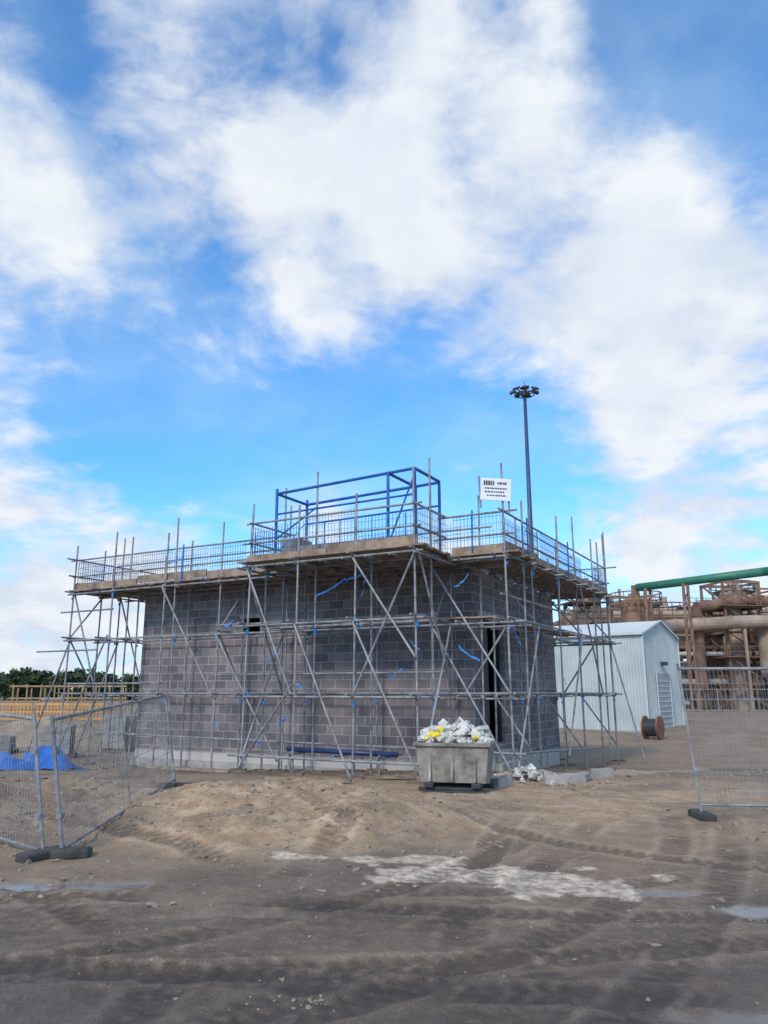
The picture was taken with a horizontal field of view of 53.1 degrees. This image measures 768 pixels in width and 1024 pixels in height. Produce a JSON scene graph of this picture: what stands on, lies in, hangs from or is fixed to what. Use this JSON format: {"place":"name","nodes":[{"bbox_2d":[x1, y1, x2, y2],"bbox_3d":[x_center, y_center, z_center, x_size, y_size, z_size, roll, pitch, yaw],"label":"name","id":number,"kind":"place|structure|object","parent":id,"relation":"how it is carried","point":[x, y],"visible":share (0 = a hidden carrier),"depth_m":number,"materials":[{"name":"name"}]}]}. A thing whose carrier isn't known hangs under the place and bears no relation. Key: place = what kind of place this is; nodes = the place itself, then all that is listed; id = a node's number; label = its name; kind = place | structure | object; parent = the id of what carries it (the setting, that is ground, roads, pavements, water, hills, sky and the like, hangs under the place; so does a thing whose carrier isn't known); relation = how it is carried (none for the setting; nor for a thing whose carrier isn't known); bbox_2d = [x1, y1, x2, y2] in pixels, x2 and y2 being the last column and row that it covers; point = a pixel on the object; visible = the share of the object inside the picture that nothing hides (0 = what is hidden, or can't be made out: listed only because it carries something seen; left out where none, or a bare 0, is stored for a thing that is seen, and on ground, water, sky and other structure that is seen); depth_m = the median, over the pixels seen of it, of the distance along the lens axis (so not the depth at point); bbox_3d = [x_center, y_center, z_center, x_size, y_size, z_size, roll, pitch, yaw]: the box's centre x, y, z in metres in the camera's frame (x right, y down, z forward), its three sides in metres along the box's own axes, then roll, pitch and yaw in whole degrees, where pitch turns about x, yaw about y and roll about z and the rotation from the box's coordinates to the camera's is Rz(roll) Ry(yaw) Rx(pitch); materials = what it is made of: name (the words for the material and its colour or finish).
{"place":"outdoors","nodes":[
{"label":"outdoors","id":0,"kind":"place"},
{"bbox_2d":[0,691,767,1023],"bbox_3d":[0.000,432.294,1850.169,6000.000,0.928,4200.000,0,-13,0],"label":"ground","id":1,"kind":"structure","parent":0,"point":[366,955],"depth_m":6.64,"materials":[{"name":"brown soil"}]},
{"bbox_2d":[0,734,10,752],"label":"block pallet","id":2,"kind":"object","parent":1,"relation":"on","point":[6,746],"visible":0.53,"depth_m":23.75,"materials":[{"name":"grey concrete"}]},
{"bbox_2d":[9,736,18,752],"bbox_3d":[-13.500,8.136,26.855,1.150,0.560,1.000,1,-13,-6],"label":"block pallet","id":3,"kind":"object","parent":1,"relation":"on","point":[12,739],"visible":0.27,"depth_m":27.02,"materials":[{"name":"grey concrete"}]},
{"bbox_2d":[0,703,31,719],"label":"orange safety barrier","id":4,"kind":"object","parent":1,"relation":"on","point":[16,711],"visible":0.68,"depth_m":44.56,"materials":[{"name":"plastic"}]},
{"bbox_2d":[0,713,65,863],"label":"temporary fence panel","id":5,"kind":"object","parent":1,"relation":"on","point":[34,855],"visible":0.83,"depth_m":8.51,"materials":[{"name":"metal"}]},
{"bbox_2d":[0,746,96,770],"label":"blue tarpaulin","id":6,"kind":"object","parent":1,"relation":"on","point":[45,759],"visible":0.71,"depth_m":18.32,"materials":[{"name":"blue plastic"}]},
{"bbox_2d":[0,715,100,746],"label":"spoil heap","id":7,"kind":"object","parent":1,"relation":"on","point":[42,722],"visible":0.42,"depth_m":30.84,"materials":[{"name":"soil"}]},
{"bbox_2d":[34,703,67,718],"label":"orange safety barrier","id":8,"kind":"object","parent":1,"relation":"on","point":[50,711],"visible":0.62,"depth_m":44.75,"materials":[{"name":"plastic"}]},
{"bbox_2d":[40,725,77,758],"bbox_3d":[-10.600,7.457,24.959,1.150,1.004,1.000,3,-13,-11],"label":"block pallet","id":9,"kind":"object","parent":1,"relation":"on","point":[45,739],"visible":0.44,"depth_m":24.58,"materials":[{"name":"grey concrete"}]},
{"bbox_2d":[8,685,126,720],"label":"timber trestle","id":10,"kind":"object","parent":1,"relation":"on","point":[54,686],"visible":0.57,"depth_m":46.17,"materials":[{"name":"yellow wood"}]},
{"bbox_2d":[0,667,139,700],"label":"distant trees","id":11,"kind":"object","parent":1,"relation":"on","point":[26,676],"visible":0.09,"depth_m":143.16,"materials":[{"name":"green plant"}]},
{"bbox_2d":[67,703,102,721],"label":"orange safety barrier","id":12,"kind":"object","parent":1,"relation":"on","point":[82,704],"visible":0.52,"depth_m":44.52,"materials":[{"name":"plastic"}]},
{"bbox_2d":[36,692,191,859],"bbox_3d":[-3.455,3.404,10.656,0.600,1.757,4.743,0,-13,0],"label":"temporary fence panel","id":13,"kind":"object","parent":1,"relation":"on","point":[68,851],"visible":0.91,"depth_m":9.74,"materials":[{"name":"metal"}]},
{"bbox_2d":[98,716,136,751],"bbox_3d":[-9.600,8.043,27.903,1.150,1.226,1.000,-3,-13,11],"label":"block pallet","id":14,"kind":"object","parent":1,"relation":"on","point":[115,738],"visible":0.5,"depth_m":27.53,"materials":[{"name":"grey concrete"}]},
{"bbox_2d":[129,757,361,770],"bbox_3d":[-2.629,6.882,19.801,10.940,0.670,0.117,-7,-15,28],"label":"footing","id":15,"kind":"object","parent":1,"relation":"on","point":[206,764],"visible":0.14,"depth_m":20.86,"materials":[{"name":"concrete"}]},
{"bbox_2d":[26,458,646,784],"bbox_3d":[-1.813,3.830,23.042,16.146,7.315,11.480,-7,-15,28],"label":"scaffolding","id":16,"kind":"object","parent":1,"relation":"on","point":[377,557],"visible":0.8,"depth_m":18.28,"materials":[{"name":"metal"}]},
{"bbox_2d":[281,537,330,552],"bbox_3d":[-1.749,0.969,18.722,1.381,0.650,0.682,-7,-15,28],"label":"block stack","id":17,"kind":"object","parent":16,"relation":"on","point":[293,544],"visible":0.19,"depth_m":18.65,"materials":[{"name":"grey concrete"}]},
{"bbox_2d":[478,476,510,513],"bbox_3d":[2.440,-0.379,16.882,0.726,0.871,0.076,-1,-13,3],"label":"site sign","id":18,"kind":"object","parent":16,"relation":"attached to","point":[495,489],"visible":1,"depth_m":16.87,"materials":[{"name":"metal"}]},
{"bbox_2d":[286,746,401,773],"bbox_3d":[-0.891,5.582,17.135,2.902,0.595,1.100,-7,-15,28],"label":"service pipe","id":19,"kind":"object","parent":1,"relation":"on","point":[379,754],"visible":0.84,"depth_m":16.94,"materials":[{"name":"metal"}]},
{"bbox_2d":[134,566,559,770],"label":"walls","id":20,"kind":"structure","parent":1,"relation":"on","point":[333,652],"depth_m":20.27,"materials":[{"name":"concrete"}]},
{"bbox_2d":[240,610,505,623],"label":"lintels","id":21,"kind":"object","parent":20,"relation":"on","point":[256,615],"visible":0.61,"depth_m":19.78,"materials":[{"name":"concrete"}]},
{"bbox_2d":[482,620,502,741],"bbox_3d":[2.565,4.195,19.015,0.080,2.948,1.596,-7,-15,28],"label":"door frame","id":22,"kind":"object","parent":20,"relation":"attached to","point":[498,689],"visible":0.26,"depth_m":19.61,"materials":[{"name":"grey metal"}]},
{"bbox_2d":[145,763,616,787],"bbox_3d":[-0.106,5.451,16.197,11.039,0.386,4.081,0,-13,0],"label":"rubble pile","id":23,"kind":"object","parent":1,"relation":"on","point":[503,779],"visible":0.87,"depth_m":15.26,"materials":[{"name":"concrete"}]},
{"bbox_2d":[412,716,496,793],"bbox_3d":[1.321,4.402,14.073,1.424,1.292,1.216,-3,-13,14],"label":"rubble skip","id":24,"kind":"object","parent":1,"relation":"on","point":[458,754],"visible":1,"depth_m":13.69,"materials":[{"name":"metal"}]},
{"bbox_2d":[492,749,527,770],"bbox_3d":[2.924,6.199,18.345,0.500,0.940,1.800,-7,-15,28],"label":"door step","id":25,"kind":"object","parent":1,"relation":"on","point":[501,765],"depth_m":18.08,"materials":[{"name":"concrete"}]},
{"bbox_2d":[509,382,538,552],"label":"mast light","id":26,"kind":"object","parent":1,"relation":"on","point":[524,394],"visible":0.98,"depth_m":62.90,"materials":[{"name":"metal"}]},
{"bbox_2d":[560,597,604,625],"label":"steel tower","id":27,"kind":"structure","parent":1,"relation":"on","point":[587,606],"depth_m":78.91,"materials":[{"name":"brown metal"}]},
{"bbox_2d":[577,578,604,623],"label":"process vessel","id":28,"kind":"object","parent":1,"relation":"on","point":[590,599],"visible":0.06,"depth_m":82.86,"materials":[{"name":"metal"}]},
{"bbox_2d":[598,589,625,609],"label":"steel tower","id":29,"kind":"structure","parent":1,"relation":"on","point":[604,608],"depth_m":88.78,"materials":[{"name":"metal"}]},
{"bbox_2d":[553,620,684,732],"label":"steel clad shed","id":30,"kind":"structure","parent":1,"relation":"on","point":[647,655],"depth_m":38.55,"materials":[{"name":"metal"}]},
{"bbox_2d":[657,673,672,728],"bbox_3d":[14.216,9.708,38.849,0.040,3.000,2.000,-10,-16,36],"label":"roller door","id":31,"kind":"structure","parent":30,"relation":"in","point":[661,677],"depth_m":38.90,"materials":[{"name":"grey metal"}]},
{"bbox_2d":[610,593,659,609],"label":"process vessel","id":32,"kind":"object","parent":1,"relation":"on","point":[629,594],"visible":0.06,"depth_m":87.25,"materials":[{"name":"metal"}]},
{"bbox_2d":[610,585,662,622],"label":"process vessel","id":33,"kind":"object","parent":1,"relation":"on","point":[632,606],"visible":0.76,"depth_m":73.65,"materials":[{"name":"metal"}]},
{"bbox_2d":[641,716,664,739],"bbox_3d":[11.800,9.464,33.733,0.700,1.000,1.000,-10,-17,37],"label":"cable drum","id":34,"kind":"object","parent":1,"relation":"on","point":[653,727],"visible":1,"depth_m":33.53,"materials":[{"name":"wood"}]},
{"bbox_2d":[553,601,767,708],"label":"pipe rack","id":35,"kind":"object","parent":1,"relation":"on","point":[714,650],"visible":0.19,"depth_m":77.27,"materials":[{"name":"metal"}]},
{"bbox_2d":[653,597,687,698],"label":"process vessel","id":36,"kind":"object","parent":1,"relation":"on","point":[664,606],"visible":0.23,"depth_m":86.54,"materials":[{"name":"metal"}]},
{"bbox_2d":[635,567,767,710],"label":"green pipeline","id":37,"kind":"object","parent":1,"relation":"on","point":[711,578],"visible":0.61,"depth_m":65.86,"materials":[{"name":"paint"}]},
{"bbox_2d":[661,614,767,709],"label":"gas duct","id":38,"kind":"object","parent":1,"relation":"on","point":[730,622],"visible":0.79,"depth_m":71.95,"materials":[{"name":"beige metal"}]},
{"bbox_2d":[676,664,767,821],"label":"temporary fence panel","id":39,"kind":"object","parent":1,"relation":"on","point":[700,814],"visible":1,"depth_m":10.85,"materials":[{"name":"metal"}]},
{"bbox_2d":[681,689,767,714],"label":"site hoarding rail","id":40,"kind":"object","parent":1,"relation":"on","point":[751,699],"visible":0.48,"depth_m":56.33,"materials":[{"name":"metal"}]},
{"bbox_2d":[691,596,767,709],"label":"gas duct","id":41,"kind":"object","parent":1,"relation":"on","point":[698,608],"visible":0.68,"depth_m":73.58,"materials":[{"name":"metal"}]},
{"bbox_2d":[695,579,767,709],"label":"steel tower","id":42,"kind":"structure","parent":1,"relation":"on","point":[735,649],"depth_m":74.49,"materials":[{"name":"brown metal"}]},
{"bbox_2d":[709,580,755,701],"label":"process vessel","id":43,"kind":"object","parent":1,"relation":"on","point":[727,590],"visible":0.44,"depth_m":87.07,"materials":[{"name":"metal"}]},
{"bbox_2d":[712,584,767,706],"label":"steel tower","id":44,"kind":"structure","parent":1,"relation":"on","point":[763,692],"depth_m":87.38,"materials":[{"name":"metal"}]},
{"bbox_2d":[744,607,767,703],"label":"process vessel","id":45,"kind":"object","parent":1,"relation":"on","point":[762,637],"visible":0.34,"depth_m":72.53,"materials":[{"name":"metal"}]},
{"bbox_2d":[0,0,767,690],"label":"sky","id":46,"kind":"structure","parent":0,"point":[250,250],"materials":[{"name":"blue"}]},
{"bbox_2d":[480,628,489,728],"bbox_3d":[2.368,4.192,18.788,0.030,2.850,0.980,-7,-15,28],"label":"door","id":47,"kind":"structure","parent":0,"point":[486,689],"depth_m":19.07,"materials":[{"name":"metal"}]},
{"bbox_2d":[674,597,729,705],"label":"steel tower","id":48,"kind":"structure","parent":0,"point":[707,691],"depth_m":90.66,"materials":[{"name":"brown metal"}]},
{"bbox_2d":[681,674,731,704],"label":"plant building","id":49,"kind":"structure","parent":0,"point":[686,676],"depth_m":98.35,"materials":[{"name":"metal"}]}
]}

